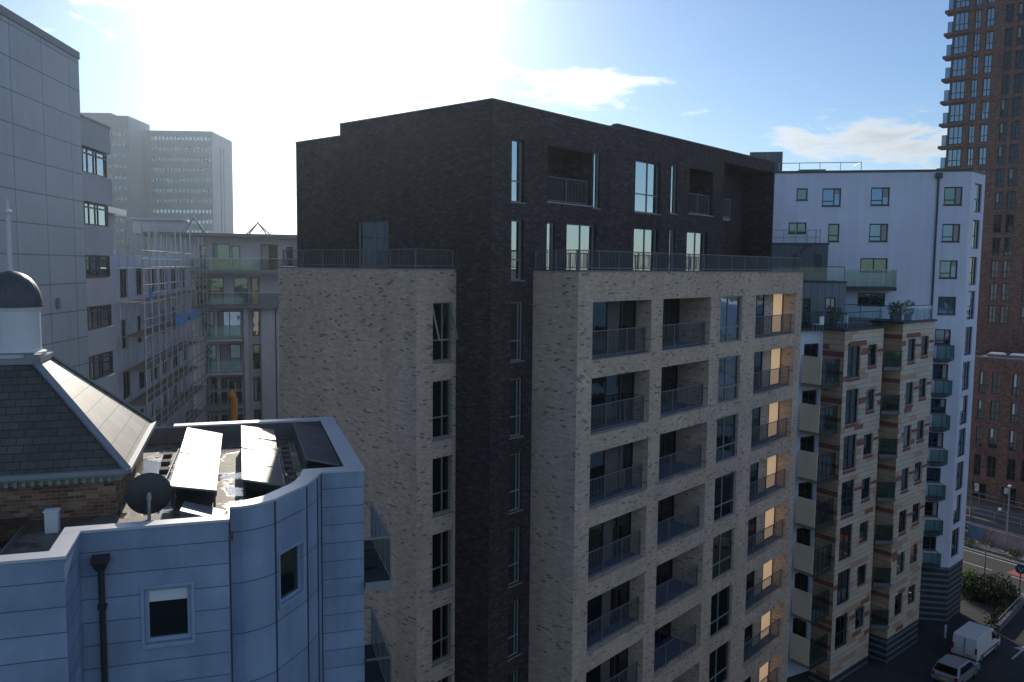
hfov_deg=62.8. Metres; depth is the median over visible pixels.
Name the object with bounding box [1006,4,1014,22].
window
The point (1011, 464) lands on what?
window
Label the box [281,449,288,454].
ballast slab
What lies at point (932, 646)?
car park
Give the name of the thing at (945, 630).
bollard
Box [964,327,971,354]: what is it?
window
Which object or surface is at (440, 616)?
window
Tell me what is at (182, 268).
window
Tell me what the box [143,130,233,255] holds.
office tower
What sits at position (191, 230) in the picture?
ribbon window
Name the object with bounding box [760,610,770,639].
lit window
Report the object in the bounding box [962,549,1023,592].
road
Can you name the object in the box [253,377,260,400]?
window
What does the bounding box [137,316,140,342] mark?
window
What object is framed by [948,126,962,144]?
window
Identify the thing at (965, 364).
window
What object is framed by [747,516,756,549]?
glazed door
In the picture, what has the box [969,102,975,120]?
window
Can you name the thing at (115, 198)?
ribbon window
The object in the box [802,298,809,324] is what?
door
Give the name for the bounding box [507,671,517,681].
window
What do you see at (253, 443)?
solar panel
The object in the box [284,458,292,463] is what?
ballast slab
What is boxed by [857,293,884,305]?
window
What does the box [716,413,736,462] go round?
window
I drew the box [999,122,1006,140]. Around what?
window
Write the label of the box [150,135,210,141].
ribbon window
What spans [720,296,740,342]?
window
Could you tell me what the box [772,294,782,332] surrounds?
lit window
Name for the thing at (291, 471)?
ballast slab
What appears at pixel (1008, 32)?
window
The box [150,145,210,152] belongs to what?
ribbon window
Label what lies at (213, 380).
window
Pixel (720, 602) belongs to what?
window
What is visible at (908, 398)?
window
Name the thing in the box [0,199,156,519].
slate roofed pavilion
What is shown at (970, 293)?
window
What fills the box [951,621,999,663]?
white van
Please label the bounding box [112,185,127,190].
ribbon window
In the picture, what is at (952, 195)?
window
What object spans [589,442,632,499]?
glazed door
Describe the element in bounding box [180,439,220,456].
solar panel
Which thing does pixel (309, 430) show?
solar panel
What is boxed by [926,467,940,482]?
window
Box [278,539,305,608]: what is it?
window
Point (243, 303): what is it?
courtyard flats
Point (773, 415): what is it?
lit window
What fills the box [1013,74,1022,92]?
window
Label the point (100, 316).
window
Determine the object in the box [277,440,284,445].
ballast slab
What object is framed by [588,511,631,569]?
glazed door
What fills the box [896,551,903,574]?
window
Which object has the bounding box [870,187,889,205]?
window
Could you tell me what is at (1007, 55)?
window
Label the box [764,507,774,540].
lit window
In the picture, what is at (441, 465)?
window
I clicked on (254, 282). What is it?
window
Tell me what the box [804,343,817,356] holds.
window
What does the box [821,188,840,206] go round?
window
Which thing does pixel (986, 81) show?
window
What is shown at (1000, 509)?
street lamp
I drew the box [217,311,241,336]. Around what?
window
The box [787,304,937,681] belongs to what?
terracotta flats
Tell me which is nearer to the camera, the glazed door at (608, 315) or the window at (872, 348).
the glazed door at (608, 315)
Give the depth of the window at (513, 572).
33.78 m
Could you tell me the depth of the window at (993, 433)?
89.29 m
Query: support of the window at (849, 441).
in the terracotta flats at (864, 400)
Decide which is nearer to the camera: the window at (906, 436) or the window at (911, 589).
the window at (906, 436)
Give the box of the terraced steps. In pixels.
[965,490,1023,537]
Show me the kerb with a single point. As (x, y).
(992, 556)
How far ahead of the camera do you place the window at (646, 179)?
39.59 m
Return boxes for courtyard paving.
[842,657,940,681]
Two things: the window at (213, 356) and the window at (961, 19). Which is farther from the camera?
the window at (961, 19)
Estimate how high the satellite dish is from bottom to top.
1.150 m
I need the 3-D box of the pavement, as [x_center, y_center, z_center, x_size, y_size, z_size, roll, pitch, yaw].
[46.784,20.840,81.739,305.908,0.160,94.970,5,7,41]
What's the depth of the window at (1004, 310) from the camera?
98.50 m
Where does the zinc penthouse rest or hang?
on the terracotta flats at (864, 400)
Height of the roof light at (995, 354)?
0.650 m
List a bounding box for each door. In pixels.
[359,220,388,267]
[586,648,627,681]
[587,580,629,638]
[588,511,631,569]
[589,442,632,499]
[591,372,634,427]
[592,300,635,355]
[654,621,670,646]
[656,558,672,586]
[658,495,674,525]
[659,430,675,466]
[661,365,677,404]
[662,298,679,343]
[744,623,752,652]
[746,570,754,599]
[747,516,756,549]
[749,462,758,495]
[751,407,760,443]
[753,351,762,389]
[755,295,764,334]
[792,254,796,270]
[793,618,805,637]
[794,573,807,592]
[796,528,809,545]
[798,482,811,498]
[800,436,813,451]
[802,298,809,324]
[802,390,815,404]
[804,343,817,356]
[813,254,821,270]
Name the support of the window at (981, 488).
in the red brick podium
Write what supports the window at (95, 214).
in the ribbon window block at (98, 231)
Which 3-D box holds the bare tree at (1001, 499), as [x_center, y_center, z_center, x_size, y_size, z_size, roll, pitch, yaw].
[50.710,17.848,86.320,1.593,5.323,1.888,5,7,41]
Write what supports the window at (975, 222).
in the white rendered flats at (902, 236)
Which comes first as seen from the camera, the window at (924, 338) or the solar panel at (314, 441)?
the solar panel at (314, 441)
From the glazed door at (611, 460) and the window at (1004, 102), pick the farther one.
the window at (1004, 102)
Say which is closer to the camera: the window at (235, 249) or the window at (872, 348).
the window at (872, 348)
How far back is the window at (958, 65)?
99.88 m
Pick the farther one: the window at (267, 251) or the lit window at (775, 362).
the window at (267, 251)
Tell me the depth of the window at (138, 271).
54.81 m
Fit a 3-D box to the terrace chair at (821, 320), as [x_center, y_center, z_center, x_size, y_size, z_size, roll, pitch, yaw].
[19.389,-1.092,53.143,0.500,0.950,0.500,-4,7,-42]
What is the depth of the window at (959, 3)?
99.25 m
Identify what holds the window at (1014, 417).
in the red brick podium
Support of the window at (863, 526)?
in the terracotta flats at (864, 400)
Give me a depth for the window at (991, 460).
89.58 m
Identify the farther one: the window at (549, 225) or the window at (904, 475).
the window at (904, 475)
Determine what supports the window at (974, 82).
in the red brick tower at (983, 121)
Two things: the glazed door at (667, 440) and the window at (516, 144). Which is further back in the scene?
the glazed door at (667, 440)
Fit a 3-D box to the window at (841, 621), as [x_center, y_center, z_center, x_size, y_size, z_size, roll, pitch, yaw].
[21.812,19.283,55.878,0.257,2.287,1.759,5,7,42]
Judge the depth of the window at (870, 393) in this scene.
56.38 m
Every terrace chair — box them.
[813,316,823,331]
[837,315,847,328]
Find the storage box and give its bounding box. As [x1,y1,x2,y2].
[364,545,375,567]
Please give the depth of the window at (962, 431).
65.63 m
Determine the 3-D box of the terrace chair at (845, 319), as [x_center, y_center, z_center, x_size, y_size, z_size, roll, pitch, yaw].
[21.605,-1.221,54.861,0.500,0.950,0.500,-4,7,-42]
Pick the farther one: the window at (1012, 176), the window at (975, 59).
the window at (975, 59)
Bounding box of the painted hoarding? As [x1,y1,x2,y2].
[967,522,1023,552]
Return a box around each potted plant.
[827,306,841,327]
[886,301,901,320]
[893,301,905,320]
[901,300,915,320]
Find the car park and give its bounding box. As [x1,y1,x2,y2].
[899,595,1023,681]
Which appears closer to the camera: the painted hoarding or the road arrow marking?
the road arrow marking
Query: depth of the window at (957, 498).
66.03 m
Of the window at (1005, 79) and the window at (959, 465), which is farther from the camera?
the window at (1005, 79)
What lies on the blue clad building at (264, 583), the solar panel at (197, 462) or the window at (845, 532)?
the solar panel at (197, 462)
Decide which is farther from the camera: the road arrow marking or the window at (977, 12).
the window at (977, 12)
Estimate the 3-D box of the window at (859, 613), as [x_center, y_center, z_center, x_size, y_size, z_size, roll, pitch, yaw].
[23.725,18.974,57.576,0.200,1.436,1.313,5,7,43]
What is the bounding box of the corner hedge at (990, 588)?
[961,572,1022,605]
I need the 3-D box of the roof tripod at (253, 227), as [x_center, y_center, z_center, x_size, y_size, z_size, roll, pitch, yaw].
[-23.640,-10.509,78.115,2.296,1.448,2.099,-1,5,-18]
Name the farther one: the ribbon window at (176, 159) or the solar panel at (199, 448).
the ribbon window at (176, 159)
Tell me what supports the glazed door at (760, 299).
in the apartment block at (541, 366)
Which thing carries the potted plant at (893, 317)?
on the terracotta flats at (864, 400)
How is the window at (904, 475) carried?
in the terracotta flats at (864, 400)
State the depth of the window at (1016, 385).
87.59 m
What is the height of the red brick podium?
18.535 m
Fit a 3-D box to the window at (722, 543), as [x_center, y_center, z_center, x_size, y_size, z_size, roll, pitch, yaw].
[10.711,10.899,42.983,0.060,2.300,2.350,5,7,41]
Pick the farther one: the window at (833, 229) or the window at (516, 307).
the window at (833, 229)
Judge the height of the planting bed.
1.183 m
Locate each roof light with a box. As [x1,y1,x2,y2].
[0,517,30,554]
[987,352,1006,357]
[1009,353,1023,358]
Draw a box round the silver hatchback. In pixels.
[931,653,979,681]
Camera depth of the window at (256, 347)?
77.11 m
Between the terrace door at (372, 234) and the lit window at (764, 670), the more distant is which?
the lit window at (764, 670)
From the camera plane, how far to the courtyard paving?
57.63 m
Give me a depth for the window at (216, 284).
75.41 m
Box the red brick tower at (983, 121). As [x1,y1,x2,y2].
[936,0,1023,353]
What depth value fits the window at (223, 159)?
284.60 m
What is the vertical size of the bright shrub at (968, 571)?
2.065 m
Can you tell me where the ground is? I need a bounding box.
[787,671,810,681]
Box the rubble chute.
[226,390,237,420]
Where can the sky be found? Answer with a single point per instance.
(808, 81)
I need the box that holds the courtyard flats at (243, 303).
[143,232,296,422]
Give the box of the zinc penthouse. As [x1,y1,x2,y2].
[772,266,846,327]
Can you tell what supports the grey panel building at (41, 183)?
on the ground
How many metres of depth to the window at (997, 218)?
98.38 m
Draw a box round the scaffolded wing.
[108,206,193,425]
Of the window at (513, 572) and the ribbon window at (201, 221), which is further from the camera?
the ribbon window at (201, 221)
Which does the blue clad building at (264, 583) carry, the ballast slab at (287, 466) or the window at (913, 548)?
the ballast slab at (287, 466)
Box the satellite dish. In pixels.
[125,473,171,520]
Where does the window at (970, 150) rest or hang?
in the red brick tower at (983, 121)
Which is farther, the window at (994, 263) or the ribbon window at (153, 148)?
the ribbon window at (153, 148)
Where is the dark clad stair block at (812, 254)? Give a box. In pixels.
[771,229,829,279]
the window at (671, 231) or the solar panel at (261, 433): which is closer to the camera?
the solar panel at (261, 433)
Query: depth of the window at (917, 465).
60.35 m
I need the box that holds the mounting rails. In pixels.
[166,438,297,480]
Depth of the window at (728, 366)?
42.30 m
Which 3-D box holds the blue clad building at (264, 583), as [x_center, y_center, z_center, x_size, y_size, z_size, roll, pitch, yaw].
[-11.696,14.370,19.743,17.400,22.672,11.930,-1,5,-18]
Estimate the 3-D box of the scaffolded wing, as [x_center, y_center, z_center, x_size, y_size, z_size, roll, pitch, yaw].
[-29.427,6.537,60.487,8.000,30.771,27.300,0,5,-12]
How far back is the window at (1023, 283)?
97.11 m
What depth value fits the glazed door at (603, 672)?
37.00 m
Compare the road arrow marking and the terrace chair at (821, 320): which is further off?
the road arrow marking
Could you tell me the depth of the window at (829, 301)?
56.84 m
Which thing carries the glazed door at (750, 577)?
in the apartment block at (541, 366)
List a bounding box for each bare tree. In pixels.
[967,471,976,523]
[979,528,996,577]
[997,492,1011,522]
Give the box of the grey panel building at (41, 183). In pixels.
[0,4,88,377]
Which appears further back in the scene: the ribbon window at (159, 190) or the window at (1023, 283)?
the ribbon window at (159, 190)
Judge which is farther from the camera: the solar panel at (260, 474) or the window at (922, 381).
the window at (922, 381)
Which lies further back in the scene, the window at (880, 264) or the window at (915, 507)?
the window at (880, 264)
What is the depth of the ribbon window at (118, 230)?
264.31 m
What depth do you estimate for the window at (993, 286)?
99.05 m
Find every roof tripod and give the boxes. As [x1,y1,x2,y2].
[181,215,205,232]
[246,220,269,233]
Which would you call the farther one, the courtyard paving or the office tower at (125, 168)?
the office tower at (125, 168)
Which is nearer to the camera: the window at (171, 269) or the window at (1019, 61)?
the window at (171, 269)
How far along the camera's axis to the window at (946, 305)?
63.99 m
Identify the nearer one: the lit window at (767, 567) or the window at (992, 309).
the lit window at (767, 567)
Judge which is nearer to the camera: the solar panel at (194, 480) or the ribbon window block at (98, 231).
the solar panel at (194, 480)
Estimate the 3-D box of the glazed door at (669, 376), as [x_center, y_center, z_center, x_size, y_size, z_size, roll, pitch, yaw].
[6.742,2.041,39.892,0.060,2.250,4.400,5,7,41]
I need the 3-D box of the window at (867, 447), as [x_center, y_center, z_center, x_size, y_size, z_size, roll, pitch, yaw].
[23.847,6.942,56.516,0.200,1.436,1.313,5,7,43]
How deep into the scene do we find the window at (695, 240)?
43.46 m
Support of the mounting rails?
on the blue clad building at (264, 583)
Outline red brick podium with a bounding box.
[967,349,1023,511]
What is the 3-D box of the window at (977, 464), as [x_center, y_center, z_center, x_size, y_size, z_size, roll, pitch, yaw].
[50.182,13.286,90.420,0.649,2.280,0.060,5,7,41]
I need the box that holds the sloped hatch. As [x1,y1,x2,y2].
[180,501,225,517]
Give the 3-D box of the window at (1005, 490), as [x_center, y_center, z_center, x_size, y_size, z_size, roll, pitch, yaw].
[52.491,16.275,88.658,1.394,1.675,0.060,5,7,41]
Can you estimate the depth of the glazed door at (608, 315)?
35.37 m
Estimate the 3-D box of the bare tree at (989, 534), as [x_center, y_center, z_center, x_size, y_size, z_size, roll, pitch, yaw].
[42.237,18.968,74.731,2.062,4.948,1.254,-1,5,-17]
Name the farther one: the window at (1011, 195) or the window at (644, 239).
the window at (1011, 195)
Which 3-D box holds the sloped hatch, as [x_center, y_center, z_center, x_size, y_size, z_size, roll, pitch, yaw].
[-6.483,3.583,17.640,0.942,0.277,0.747,0,5,-8]
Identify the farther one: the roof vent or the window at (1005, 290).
the window at (1005, 290)
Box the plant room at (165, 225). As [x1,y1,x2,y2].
[130,218,189,234]
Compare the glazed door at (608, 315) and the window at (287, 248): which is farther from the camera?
the window at (287, 248)
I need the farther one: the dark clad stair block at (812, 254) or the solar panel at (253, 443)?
the dark clad stair block at (812, 254)
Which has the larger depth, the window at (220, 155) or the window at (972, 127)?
the window at (220, 155)
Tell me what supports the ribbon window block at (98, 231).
on the ground
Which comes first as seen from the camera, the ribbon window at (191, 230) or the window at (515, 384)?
the window at (515, 384)
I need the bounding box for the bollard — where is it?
[944,625,946,637]
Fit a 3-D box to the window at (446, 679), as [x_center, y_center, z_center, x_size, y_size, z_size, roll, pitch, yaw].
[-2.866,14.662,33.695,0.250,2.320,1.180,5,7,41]
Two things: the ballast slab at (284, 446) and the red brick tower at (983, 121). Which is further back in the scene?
the red brick tower at (983, 121)
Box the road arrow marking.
[1011,646,1023,658]
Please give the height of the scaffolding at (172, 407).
28.280 m
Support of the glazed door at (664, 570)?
in the apartment block at (541, 366)
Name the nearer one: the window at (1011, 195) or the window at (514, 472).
the window at (514, 472)
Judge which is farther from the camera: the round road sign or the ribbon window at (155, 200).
the ribbon window at (155, 200)
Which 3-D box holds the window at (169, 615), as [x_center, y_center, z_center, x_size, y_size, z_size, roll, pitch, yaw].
[-6.489,5.151,15.814,0.605,1.200,0.841,5,7,41]
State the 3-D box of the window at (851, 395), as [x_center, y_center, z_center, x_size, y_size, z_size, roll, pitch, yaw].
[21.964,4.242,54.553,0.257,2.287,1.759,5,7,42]
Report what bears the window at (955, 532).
in the white rendered flats at (902, 236)
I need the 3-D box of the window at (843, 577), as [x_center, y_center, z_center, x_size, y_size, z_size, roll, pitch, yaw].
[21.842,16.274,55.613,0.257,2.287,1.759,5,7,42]
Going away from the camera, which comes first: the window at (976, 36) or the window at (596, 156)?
the window at (596, 156)
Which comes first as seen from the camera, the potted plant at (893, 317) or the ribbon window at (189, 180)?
the potted plant at (893, 317)
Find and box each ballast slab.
[159,466,168,472]
[161,459,170,464]
[163,452,172,457]
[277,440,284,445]
[280,445,288,449]
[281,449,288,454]
[283,454,291,458]
[283,464,291,469]
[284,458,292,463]
[286,475,295,480]
[287,469,296,474]
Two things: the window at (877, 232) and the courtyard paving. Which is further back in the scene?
the window at (877, 232)
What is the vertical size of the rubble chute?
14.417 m
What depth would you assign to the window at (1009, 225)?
97.57 m
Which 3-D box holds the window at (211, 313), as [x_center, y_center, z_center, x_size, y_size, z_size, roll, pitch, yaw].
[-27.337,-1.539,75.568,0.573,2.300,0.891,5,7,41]
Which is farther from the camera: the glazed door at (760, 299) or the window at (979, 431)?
the window at (979, 431)
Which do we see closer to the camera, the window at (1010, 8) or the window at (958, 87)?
the window at (1010, 8)
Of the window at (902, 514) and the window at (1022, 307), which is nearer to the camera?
the window at (902, 514)
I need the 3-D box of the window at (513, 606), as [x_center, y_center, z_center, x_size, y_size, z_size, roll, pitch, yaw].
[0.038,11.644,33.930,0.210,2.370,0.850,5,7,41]
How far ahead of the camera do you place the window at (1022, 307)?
97.28 m
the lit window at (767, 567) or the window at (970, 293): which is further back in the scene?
the window at (970, 293)
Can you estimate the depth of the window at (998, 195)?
98.14 m
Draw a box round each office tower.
[80,112,149,255]
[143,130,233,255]
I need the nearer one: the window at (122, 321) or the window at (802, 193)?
the window at (122, 321)
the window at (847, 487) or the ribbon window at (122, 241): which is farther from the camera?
the ribbon window at (122, 241)
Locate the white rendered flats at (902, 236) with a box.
[749,152,986,622]
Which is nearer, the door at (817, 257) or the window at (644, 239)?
the window at (644, 239)
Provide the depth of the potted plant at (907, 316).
59.90 m
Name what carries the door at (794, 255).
in the dark clad stair block at (812, 254)
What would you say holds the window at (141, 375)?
in the scaffolded wing
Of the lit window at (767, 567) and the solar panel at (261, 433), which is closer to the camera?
the solar panel at (261, 433)
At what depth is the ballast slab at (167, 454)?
23.21 m
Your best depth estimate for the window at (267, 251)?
76.69 m
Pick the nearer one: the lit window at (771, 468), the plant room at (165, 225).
the lit window at (771, 468)
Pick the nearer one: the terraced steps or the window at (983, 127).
the terraced steps
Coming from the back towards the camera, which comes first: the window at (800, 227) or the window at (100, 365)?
the window at (800, 227)
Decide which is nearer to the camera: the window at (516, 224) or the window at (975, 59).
the window at (516, 224)
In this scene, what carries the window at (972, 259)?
in the white rendered flats at (902, 236)
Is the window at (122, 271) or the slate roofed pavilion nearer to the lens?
the slate roofed pavilion
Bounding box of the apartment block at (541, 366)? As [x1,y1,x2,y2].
[277,98,802,681]
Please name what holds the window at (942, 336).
in the white rendered flats at (902, 236)
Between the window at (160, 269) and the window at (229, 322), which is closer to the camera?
the window at (160, 269)
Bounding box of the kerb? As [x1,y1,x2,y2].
[964,547,1023,564]
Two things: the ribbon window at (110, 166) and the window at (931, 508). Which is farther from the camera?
the ribbon window at (110, 166)
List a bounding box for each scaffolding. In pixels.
[116,216,211,425]
[204,377,244,421]
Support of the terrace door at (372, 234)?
in the apartment block at (541, 366)
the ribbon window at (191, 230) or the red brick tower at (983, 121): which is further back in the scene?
the ribbon window at (191, 230)
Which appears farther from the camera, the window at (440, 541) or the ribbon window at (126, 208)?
the ribbon window at (126, 208)
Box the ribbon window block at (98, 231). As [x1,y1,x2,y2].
[80,114,117,395]
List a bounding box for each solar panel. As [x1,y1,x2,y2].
[170,468,217,508]
[175,453,219,489]
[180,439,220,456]
[184,427,221,456]
[241,425,275,441]
[241,435,278,453]
[242,448,281,468]
[242,463,284,499]
[293,423,326,451]
[297,433,332,464]
[301,445,339,468]
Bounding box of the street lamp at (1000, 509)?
[998,485,1010,532]
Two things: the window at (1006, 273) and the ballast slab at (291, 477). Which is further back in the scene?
the window at (1006, 273)
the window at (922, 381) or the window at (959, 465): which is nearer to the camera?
the window at (922, 381)
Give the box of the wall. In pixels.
[996,592,1023,631]
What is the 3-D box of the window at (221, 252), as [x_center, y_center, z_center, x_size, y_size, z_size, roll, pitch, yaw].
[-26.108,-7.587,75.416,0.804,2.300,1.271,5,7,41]
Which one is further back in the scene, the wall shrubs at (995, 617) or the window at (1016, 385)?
the window at (1016, 385)
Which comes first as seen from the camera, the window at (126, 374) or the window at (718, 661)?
the window at (718, 661)
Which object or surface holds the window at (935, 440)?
in the white rendered flats at (902, 236)
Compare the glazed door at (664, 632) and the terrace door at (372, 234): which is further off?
the glazed door at (664, 632)
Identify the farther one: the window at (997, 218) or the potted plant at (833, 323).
the window at (997, 218)
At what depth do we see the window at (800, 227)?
65.57 m
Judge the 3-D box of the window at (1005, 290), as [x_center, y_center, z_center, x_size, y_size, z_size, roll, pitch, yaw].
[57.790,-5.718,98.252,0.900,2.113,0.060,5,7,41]
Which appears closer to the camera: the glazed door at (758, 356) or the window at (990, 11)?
the glazed door at (758, 356)
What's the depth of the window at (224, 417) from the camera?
76.80 m
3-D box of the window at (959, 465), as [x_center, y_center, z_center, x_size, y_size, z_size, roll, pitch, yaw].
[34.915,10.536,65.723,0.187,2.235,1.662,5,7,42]
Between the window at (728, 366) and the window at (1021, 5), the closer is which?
the window at (728, 366)
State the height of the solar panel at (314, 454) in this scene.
0.640 m
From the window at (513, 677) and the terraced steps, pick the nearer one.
the window at (513, 677)
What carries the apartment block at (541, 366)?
on the ground
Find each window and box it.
[82,146,106,177]
[83,201,108,226]
[85,255,109,277]
[87,304,111,329]
[89,350,112,379]
[106,152,126,158]
[107,163,127,169]
[107,174,127,180]
[110,131,126,136]
[110,141,126,147]
[110,206,128,212]
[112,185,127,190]
[112,195,128,201]
[115,217,128,223]
[115,228,129,233]
[116,238,129,244]
[120,269,125,297]
[121,319,125,348]
[123,372,128,398]
[136,269,140,295]
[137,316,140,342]
[139,372,143,388]
[140,581,195,649]
[148,269,153,291]
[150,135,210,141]
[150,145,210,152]
[150,156,211,162]
[151,166,211,172]
[151,177,211,183]
[151,187,211,193]
[151,365,155,381]
[152,197,212,204]
[152,208,212,214]
[160,269,163,291]
[169,218,212,224]
[171,269,174,288]
[173,354,176,367]
[180,268,183,288]
[188,229,212,232]
[196,277,223,302]
[200,245,206,268]
[202,311,213,336]
[206,345,216,369]
[207,378,217,402]
[208,411,217,421]
[213,244,229,268]
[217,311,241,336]
[220,155,221,229]
[220,344,240,369]
[221,377,241,402]
[222,410,241,421]
[223,159,224,224]
[231,246,239,269]
[234,278,247,302]
[250,278,259,302]
[252,311,259,335]
[253,344,259,368]
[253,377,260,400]
[254,409,260,419]
[261,244,277,269]
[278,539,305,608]
[286,247,292,265]
[431,530,453,593]
[431,604,452,667]
[432,302,457,363]
[432,379,453,441]
[432,455,453,517]
[437,676,448,681]
[507,527,521,588]
[507,600,520,661]
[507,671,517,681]
[508,453,522,514]
[509,378,523,439]
[510,220,524,280]
[510,302,524,362]
[511,139,525,203]
[546,222,552,269]
[566,223,593,269]
[592,153,600,209]
[633,228,655,270]
[634,160,660,214]
[669,230,672,270]
[670,165,677,214]
[686,231,704,270]
[709,641,728,681]
[710,585,730,637]
[712,528,732,580]
[714,471,734,521]
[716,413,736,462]
[718,355,738,403]
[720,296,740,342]
[759,661,768,681]
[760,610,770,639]
[762,559,772,589]
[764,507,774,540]
[766,455,776,489]
[768,402,778,437]
[770,348,780,385]
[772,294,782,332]
[788,222,805,233]
[796,188,807,200]
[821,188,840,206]
[825,297,834,308]
[828,224,838,241]
[835,612,846,649]
[837,568,848,605]
[839,524,850,560]
[841,479,852,515]
[843,434,855,470]
[845,388,857,424]
[847,343,859,377]
[855,607,862,628]
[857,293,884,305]
[857,564,864,586]
[859,521,866,542]
[860,258,887,272]
[861,477,869,499]
[863,433,871,455]
[865,389,873,410]
[867,344,875,365]
[869,224,887,241]
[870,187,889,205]
[894,593,900,615]
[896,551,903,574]
[898,510,905,532]
[901,467,907,490]
[903,425,909,447]
[905,382,911,404]
[907,339,914,361]
[908,584,913,603]
[910,543,916,563]
[912,503,918,522]
[914,461,920,481]
[916,420,922,439]
[919,378,924,397]
[921,336,927,355]
[922,536,935,550]
[924,502,938,517]
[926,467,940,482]
[928,432,943,448]
[930,398,945,414]
[932,364,947,379]
[934,329,950,345]
[937,297,955,314]
[938,260,957,278]
[942,224,959,242]
[943,187,962,205]
[947,149,961,166]
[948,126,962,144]
[949,103,963,122]
[950,80,964,99]
[951,527,958,556]
[952,57,966,76]
[953,34,967,54]
[953,494,960,523]
[954,11,968,31]
[955,0,969,8]
[955,461,962,490]
[957,428,964,456]
[959,395,966,424]
[962,361,968,390]
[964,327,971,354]
[967,148,973,165]
[967,291,973,318]
[968,125,974,142]
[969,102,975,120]
[969,257,975,284]
[971,79,977,97]
[971,220,978,248]
[972,56,978,74]
[972,482,985,498]
[973,33,979,51]
[974,183,980,212]
[974,454,980,474]
[975,9,981,27]
[975,426,982,446]
[977,400,984,418]
[978,147,986,164]
[979,124,987,142]
[979,371,985,392]
[981,101,988,118]
[982,78,990,95]
[983,54,991,72]
[985,31,993,49]
[986,7,994,26]
[986,456,995,476]
[988,305,995,322]
[988,428,997,448]
[989,283,997,300]
[990,260,998,277]
[990,401,999,420]
[991,372,1001,394]
[992,238,999,255]
[993,215,1001,232]
[995,192,1002,209]
[996,169,1004,186]
[997,145,1005,163]
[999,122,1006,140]
[999,306,1008,323]
[1000,99,1008,117]
[1001,75,1009,93]
[1001,283,1009,300]
[1001,487,1016,503]
[1002,260,1011,278]
[1003,51,1011,70]
[1004,28,1012,46]
[1004,237,1012,255]
[1005,214,1013,232]
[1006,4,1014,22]
[1006,191,1015,209]
[1007,458,1015,479]
[1008,168,1016,186]
[1008,430,1017,450]
[1009,144,1018,162]
[1010,403,1018,422]
[1011,121,1019,139]
[1012,97,1021,116]
[1012,374,1020,395]
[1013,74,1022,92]
[1015,50,1023,68]
[1016,26,1023,45]
[1018,2,1023,21]
[1020,306,1023,324]
[1021,283,1023,301]
[1021,460,1023,481]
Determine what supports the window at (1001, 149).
in the red brick tower at (983, 121)
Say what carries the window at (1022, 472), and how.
in the red brick podium
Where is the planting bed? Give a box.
[964,534,1023,561]
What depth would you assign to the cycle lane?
76.88 m
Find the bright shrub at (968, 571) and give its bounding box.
[962,567,978,578]
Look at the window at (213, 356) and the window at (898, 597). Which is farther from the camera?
the window at (213, 356)
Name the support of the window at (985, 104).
in the red brick tower at (983, 121)
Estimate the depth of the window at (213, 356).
75.93 m
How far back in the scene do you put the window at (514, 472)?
33.51 m
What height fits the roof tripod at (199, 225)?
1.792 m
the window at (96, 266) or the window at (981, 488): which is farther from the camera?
the window at (981, 488)
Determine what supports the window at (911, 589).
in the terracotta flats at (864, 400)
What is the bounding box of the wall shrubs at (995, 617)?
[984,594,1020,628]
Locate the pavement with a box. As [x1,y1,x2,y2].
[964,545,1023,563]
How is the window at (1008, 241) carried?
in the red brick tower at (983, 121)
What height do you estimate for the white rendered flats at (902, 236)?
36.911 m
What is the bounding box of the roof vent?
[43,508,60,533]
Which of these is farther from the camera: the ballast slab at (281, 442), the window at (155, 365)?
the window at (155, 365)
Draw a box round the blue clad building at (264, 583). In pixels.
[0,417,392,681]
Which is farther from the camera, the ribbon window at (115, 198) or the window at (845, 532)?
the ribbon window at (115, 198)
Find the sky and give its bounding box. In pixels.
[0,0,952,234]
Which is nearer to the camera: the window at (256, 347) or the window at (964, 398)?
the window at (964, 398)
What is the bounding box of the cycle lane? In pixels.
[1006,570,1023,577]
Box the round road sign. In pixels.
[1015,564,1023,595]

